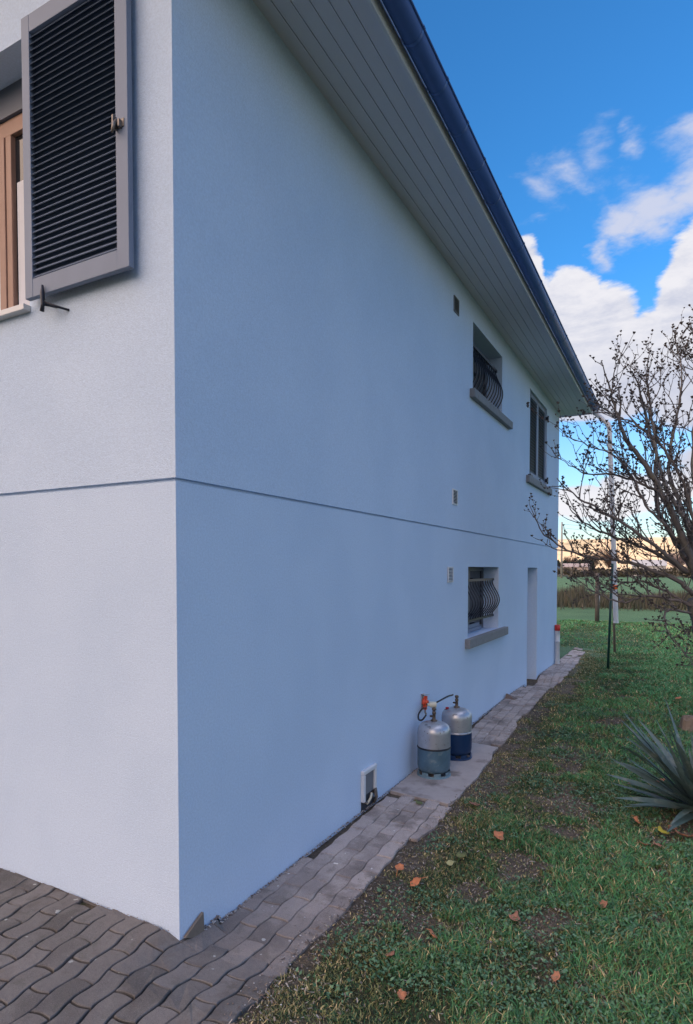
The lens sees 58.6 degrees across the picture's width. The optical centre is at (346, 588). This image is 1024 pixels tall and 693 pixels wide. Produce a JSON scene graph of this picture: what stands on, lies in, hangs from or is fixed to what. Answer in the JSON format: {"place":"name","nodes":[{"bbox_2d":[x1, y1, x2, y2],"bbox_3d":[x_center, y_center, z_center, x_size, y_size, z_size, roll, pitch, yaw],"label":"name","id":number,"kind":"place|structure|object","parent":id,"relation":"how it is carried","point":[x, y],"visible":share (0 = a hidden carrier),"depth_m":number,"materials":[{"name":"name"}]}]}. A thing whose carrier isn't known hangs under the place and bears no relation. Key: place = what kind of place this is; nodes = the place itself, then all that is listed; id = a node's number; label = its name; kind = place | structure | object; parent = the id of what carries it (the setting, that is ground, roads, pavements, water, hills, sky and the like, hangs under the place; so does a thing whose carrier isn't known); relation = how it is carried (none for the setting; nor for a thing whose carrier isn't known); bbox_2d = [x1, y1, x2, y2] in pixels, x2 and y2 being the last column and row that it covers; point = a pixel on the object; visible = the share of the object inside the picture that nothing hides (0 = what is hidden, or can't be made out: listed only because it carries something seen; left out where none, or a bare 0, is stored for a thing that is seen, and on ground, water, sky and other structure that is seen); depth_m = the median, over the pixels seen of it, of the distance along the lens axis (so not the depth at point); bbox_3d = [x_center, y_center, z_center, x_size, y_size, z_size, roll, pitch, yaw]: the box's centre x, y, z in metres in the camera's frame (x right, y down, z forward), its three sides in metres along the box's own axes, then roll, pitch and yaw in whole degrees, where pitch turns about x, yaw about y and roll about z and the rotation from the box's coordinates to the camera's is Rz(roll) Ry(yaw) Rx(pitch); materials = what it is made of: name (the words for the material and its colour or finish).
{"place":"outdoors","nodes":[
{"label":"outdoors","id":0,"kind":"place"},
{"bbox_2d":[0,868,277,1023],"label":"front paving","id":1,"kind":"structure","parent":0,"point":[148,968],"depth_m":2.89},
{"bbox_2d":[30,575,692,1023],"bbox_3d":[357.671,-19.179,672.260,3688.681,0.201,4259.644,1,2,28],"label":"ground","id":2,"kind":"structure","parent":0,"point":[564,613],"depth_m":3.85,"materials":[{"name":"green plant"}]},
{"bbox_2d":[7,666,550,1023],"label":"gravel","id":3,"kind":"structure","parent":2,"relation":"on","point":[239,905],"depth_m":3.58,"materials":[{"name":"grey gravel"}]},
{"bbox_2d":[184,912,203,937],"bbox_3d":[-0.797,1.790,3.225,0.016,0.140,0.145,1,2,28],"label":"wood offcut","id":4,"kind":"object","parent":3,"relation":"on","point":[196,928],"visible":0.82,"depth_m":3.24,"materials":[{"name":"grey wood"}]},
{"bbox_2d":[0,0,618,940],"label":"house","id":5,"kind":"structure","parent":2,"relation":"on","point":[286,352],"depth_m":3.69,"materials":[{"name":"paint"}]},
{"bbox_2d":[0,78,30,320],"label":"window","id":6,"kind":"structure","parent":5,"relation":"in","point":[13,303],"depth_m":3.92,"materials":[{"name":"brown wood"}]},
{"bbox_2d":[417,693,453,720],"bbox_3d":[0.881,1.150,6.136,0.232,0.229,0.609,1,2,28],"label":"gas regulator","id":7,"kind":"object","parent":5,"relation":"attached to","point":[425,703],"visible":1,"depth_m":6.10,"materials":[{"name":"metal"}]},
{"bbox_2d":[465,567,507,648],"bbox_3d":[1.773,0.196,8.242,0.330,0.980,1.900,1,2,28],"label":"window","id":8,"kind":"structure","parent":5,"relation":"in","point":[476,579],"depth_m":8.30,"materials":[{"name":"grey metal"}]},
{"bbox_2d":[470,344,512,429],"bbox_3d":[1.844,-2.794,8.280,0.330,0.935,1.960,1,2,28],"label":"window","id":9,"kind":"structure","parent":5,"relation":"in","point":[478,393],"depth_m":8.23,"materials":[{"name":"grey metal"}]},
{"bbox_2d":[526,475,551,495],"bbox_3d":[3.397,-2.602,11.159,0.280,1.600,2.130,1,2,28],"label":"window sill","id":10,"kind":"structure","parent":5,"relation":"in","point":[531,480],"depth_m":10.81,"materials":[{"name":"grey"}]},
{"bbox_2d":[385,950,394,955],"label":"fallen leaf","id":11,"kind":"object","parent":2,"relation":"on","point":[391,953],"visible":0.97,"depth_m":3.10,"materials":[{"name":"brown plant"}]},
{"bbox_2d":[395,863,403,876],"bbox_3d":[0.336,1.804,3.972,0.063,0.029,0.109,7,24,26],"label":"fallen leaf","id":12,"kind":"object","parent":2,"relation":"on","point":[399,866],"visible":1,"depth_m":4.00,"materials":[{"name":"orange plant"}]},
{"bbox_2d":[397,989,406,999],"bbox_3d":[0.260,1.844,2.811,0.078,0.019,0.046,26,28,-42],"label":"fallen leaf","id":13,"kind":"object","parent":2,"relation":"on","point":[401,993],"visible":1,"depth_m":2.81,"materials":[{"name":"orange plant"}]},
{"bbox_2d":[410,877,425,885],"bbox_3d":[0.445,1.790,3.792,0.122,0.026,0.071,-20,13,-4],"label":"fallen leaf","id":14,"kind":"object","parent":2,"relation":"on","point":[415,881],"visible":1,"depth_m":3.80,"materials":[{"name":"orange plant"}]},
{"bbox_2d":[427,929,436,937],"bbox_3d":[0.453,1.822,3.271,0.054,0.021,0.091,40,-13,-19],"label":"fallen leaf","id":15,"kind":"object","parent":2,"relation":"on","point":[433,934],"visible":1,"depth_m":3.27,"materials":[{"name":"brown plant"}]},
{"bbox_2d":[390,743,497,806],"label":"path slab","id":16,"kind":"structure","parent":2,"relation":"on","point":[443,792],"depth_m":5.65,"materials":[{"name":"grey concrete"}]},
{"bbox_2d":[417,707,450,779],"bbox_3d":[0.828,1.441,5.843,0.322,0.636,0.322,0,2,8],"label":"gas bottle","id":17,"kind":"object","parent":16,"relation":"on","point":[433,743],"visible":1,"depth_m":5.72,"materials":[{"name":"silver metal"}]},
{"bbox_2d":[441,695,471,760],"bbox_3d":[1.138,1.415,6.374,0.322,0.636,0.322,1,2,38],"label":"gas bottle","id":18,"kind":"object","parent":16,"relation":"on","point":[456,718],"visible":0.8,"depth_m":6.24,"materials":[{"name":"blue metal"}]},
{"bbox_2d":[446,860,455,865],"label":"fallen leaf","id":19,"kind":"object","parent":2,"relation":"on","point":[450,862],"visible":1,"depth_m":4.05,"materials":[{"name":"yellow plant"}]},
{"bbox_2d":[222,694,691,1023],"bbox_3d":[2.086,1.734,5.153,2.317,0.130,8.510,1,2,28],"label":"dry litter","id":20,"kind":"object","parent":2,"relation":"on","point":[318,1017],"visible":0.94,"depth_m":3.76,"materials":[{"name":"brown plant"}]},
{"bbox_2d":[456,852,471,859],"bbox_3d":[0.787,1.789,4.142,0.109,0.032,0.062,7,16,35],"label":"fallen leaf","id":21,"kind":"object","parent":2,"relation":"on","point":[459,855],"visible":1,"depth_m":4.16,"materials":[{"name":"green plant"}]},
{"bbox_2d":[296,701,692,1023],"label":"clover","id":22,"kind":"object","parent":2,"relation":"on","point":[631,929],"visible":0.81,"depth_m":3.39,"materials":[{"name":"green plant"}]},
{"bbox_2d":[494,831,503,839],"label":"fallen leaf","id":23,"kind":"object","parent":2,"relation":"on","point":[497,834],"visible":1,"depth_m":4.47,"materials":[{"name":"orange plant"}]},
{"bbox_2d":[509,911,519,920],"bbox_3d":[0.931,1.814,3.432,0.058,0.034,0.108,0,2,3],"label":"fallen leaf","id":24,"kind":"object","parent":2,"relation":"on","point":[515,915],"visible":1,"depth_m":3.42,"materials":[{"name":"brown plant"}]},
{"bbox_2d":[551,971,559,988],"bbox_3d":[0.989,1.843,2.913,0.050,0.022,0.084,-29,20,30],"label":"fallen leaf","id":25,"kind":"object","parent":2,"relation":"on","point":[556,975],"visible":1,"depth_m":2.93,"materials":[{"name":"orange plant"}]},
{"bbox_2d":[555,625,559,663],"bbox_3d":[4.392,1.178,12.851,0.111,0.858,0.109,1,2,28],"label":"standpipe","id":26,"kind":"object","parent":2,"relation":"on","point":[557,644],"visible":0.96,"depth_m":12.81,"materials":[{"name":"white plastic"}]},
{"bbox_2d":[560,522,562,577],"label":"utility pole","id":27,"kind":"object","parent":2,"relation":"on","point":[561,571],"visible":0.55,"depth_m":141.43,"materials":[{"name":"grey wood"}]},
{"bbox_2d":[563,556,577,561],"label":"bare tree","id":28,"kind":"object","parent":2,"relation":"on","point":[568,559],"visible":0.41,"depth_m":252.58,"materials":[{"name":"brown plant"}]},
{"bbox_2d":[557,557,593,568],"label":"tree belt","id":29,"kind":"object","parent":2,"relation":"on","point":[559,562],"visible":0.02,"depth_m":225.86,"materials":[{"name":"green plant"}]},
{"bbox_2d":[563,563,590,574],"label":"farm building","id":30,"kind":"structure","parent":2,"relation":"on","point":[572,565],"depth_m":222.46,"materials":[{"name":"grey"}]},
{"bbox_2d":[582,551,599,565],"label":"bare tree","id":31,"kind":"object","parent":2,"relation":"on","point":[596,563],"visible":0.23,"depth_m":246.01,"materials":[{"name":"brown plant"}]},
{"bbox_2d":[595,573,598,621],"bbox_3d":[9.411,0.318,23.143,0.167,1.851,0.165,1,2,28],"label":"wooden post","id":32,"kind":"object","parent":2,"relation":"on","point":[597,609],"visible":0.57,"depth_m":23.09,"materials":[{"name":"brown wood"}]},
{"bbox_2d":[599,900,606,908],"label":"fallen leaf","id":33,"kind":"object","parent":2,"relation":"on","point":[603,902],"visible":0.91,"depth_m":3.56,"materials":[{"name":"brown plant"}]},
{"bbox_2d":[524,304,692,665],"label":"tree","id":34,"kind":"object","parent":2,"relation":"on","point":[682,542],"visible":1,"depth_m":7.47,"materials":[{"name":"brown plant"}]},
{"bbox_2d":[598,547,621,567],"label":"bare tree","id":35,"kind":"object","parent":2,"relation":"on","point":[609,563],"visible":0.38,"depth_m":236.75,"materials":[{"name":"brown plant"}]},
{"bbox_2d":[607,564,613,667],"bbox_3d":[5.224,0.537,12.220,0.106,2.081,0.064,1,2,28],"label":"fence post","id":36,"kind":"object","parent":2,"relation":"on","point":[609,628],"visible":0.9,"depth_m":12.21,"materials":[{"name":"teal metal"}]},
{"bbox_2d":[612,593,615,651],"bbox_3d":[6.279,0.708,14.472,0.104,1.622,0.060,1,2,28],"label":"stake","id":37,"kind":"object","parent":2,"relation":"on","point":[614,640],"visible":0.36,"depth_m":14.46,"materials":[{"name":"brown wood"}]},
{"bbox_2d":[557,567,690,577],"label":"field hedge","id":38,"kind":"object","parent":2,"relation":"on","point":[673,571],"visible":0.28,"depth_m":156.35,"materials":[{"name":"plant"}]},
{"bbox_2d":[557,619,692,675],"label":"lawn grass","id":39,"kind":"structure","parent":2,"relation":"on","point":[629,627],"depth_m":17.47,"materials":[{"name":"green plant"}]},
{"bbox_2d":[607,701,692,831],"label":"spiky plant","id":40,"kind":"object","parent":2,"relation":"on","point":[679,773],"visible":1,"depth_m":5.00,"materials":[{"name":"green plant"}]},
{"bbox_2d":[653,826,668,833],"bbox_3d":[2.311,1.775,4.544,0.078,0.033,0.137,-2,3,-44],"label":"fallen leaf","id":41,"kind":"object","parent":2,"relation":"on","point":[660,829],"visible":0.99,"depth_m":4.55,"materials":[{"name":"yellow plant"}]},
{"bbox_2d":[665,551,685,576],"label":"bare tree","id":42,"kind":"object","parent":2,"relation":"on","point":[681,561],"visible":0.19,"depth_m":172.56,"materials":[{"name":"grey plant"}]},
{"bbox_2d":[664,829,692,836],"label":"fallen leaf","id":43,"kind":"object","parent":2,"relation":"on","point":[684,834],"visible":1,"depth_m":4.47,"materials":[{"name":"brown plant"}]},
{"bbox_2d":[678,715,692,732],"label":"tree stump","id":44,"kind":"object","parent":2,"relation":"on","point":[686,723],"visible":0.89,"depth_m":7.27,"materials":[{"name":"brown wood"}]},
{"bbox_2d":[182,647,584,981],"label":"side path","id":45,"kind":"structure","parent":0,"point":[263,923],"depth_m":3.92,"materials":[{"name":"grey stone"}]},
{"bbox_2d":[505,694,517,699],"bbox_3d":[2.434,1.580,9.100,0.163,0.070,0.111,1,2,32],"label":"masonry chunk","id":46,"kind":"object","parent":45,"relation":"on","point":[508,696],"visible":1,"depth_m":9.09,"materials":[{"name":"grey stone"}]},
{"bbox_2d":[412,0,692,538],"label":"sky","id":47,"kind":"structure","parent":0,"point":[579,112],"materials":[{"name":"blue"}]},
{"bbox_2d":[486,650,692,793],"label":"lawn grass","id":48,"kind":"structure","parent":0,"point":[634,687],"depth_m":8.56,"materials":[{"name":"green plant"}]},
{"bbox_2d":[556,537,684,569],"bbox_3d":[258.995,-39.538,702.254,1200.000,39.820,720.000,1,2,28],"label":"hills","id":49,"kind":"structure","parent":0,"point":[657,541],"depth_m":559.11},
{"bbox_2d":[557,580,692,611],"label":"rough grass","id":50,"kind":"structure","parent":0,"point":[564,599],"depth_m":31.81,"materials":[{"name":"plant"}]},
{"bbox_2d":[631,560,666,575],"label":"farm building","id":51,"kind":"structure","parent":0,"point":[655,562],"depth_m":192.77,"materials":[{"name":"grey"}]}
]}

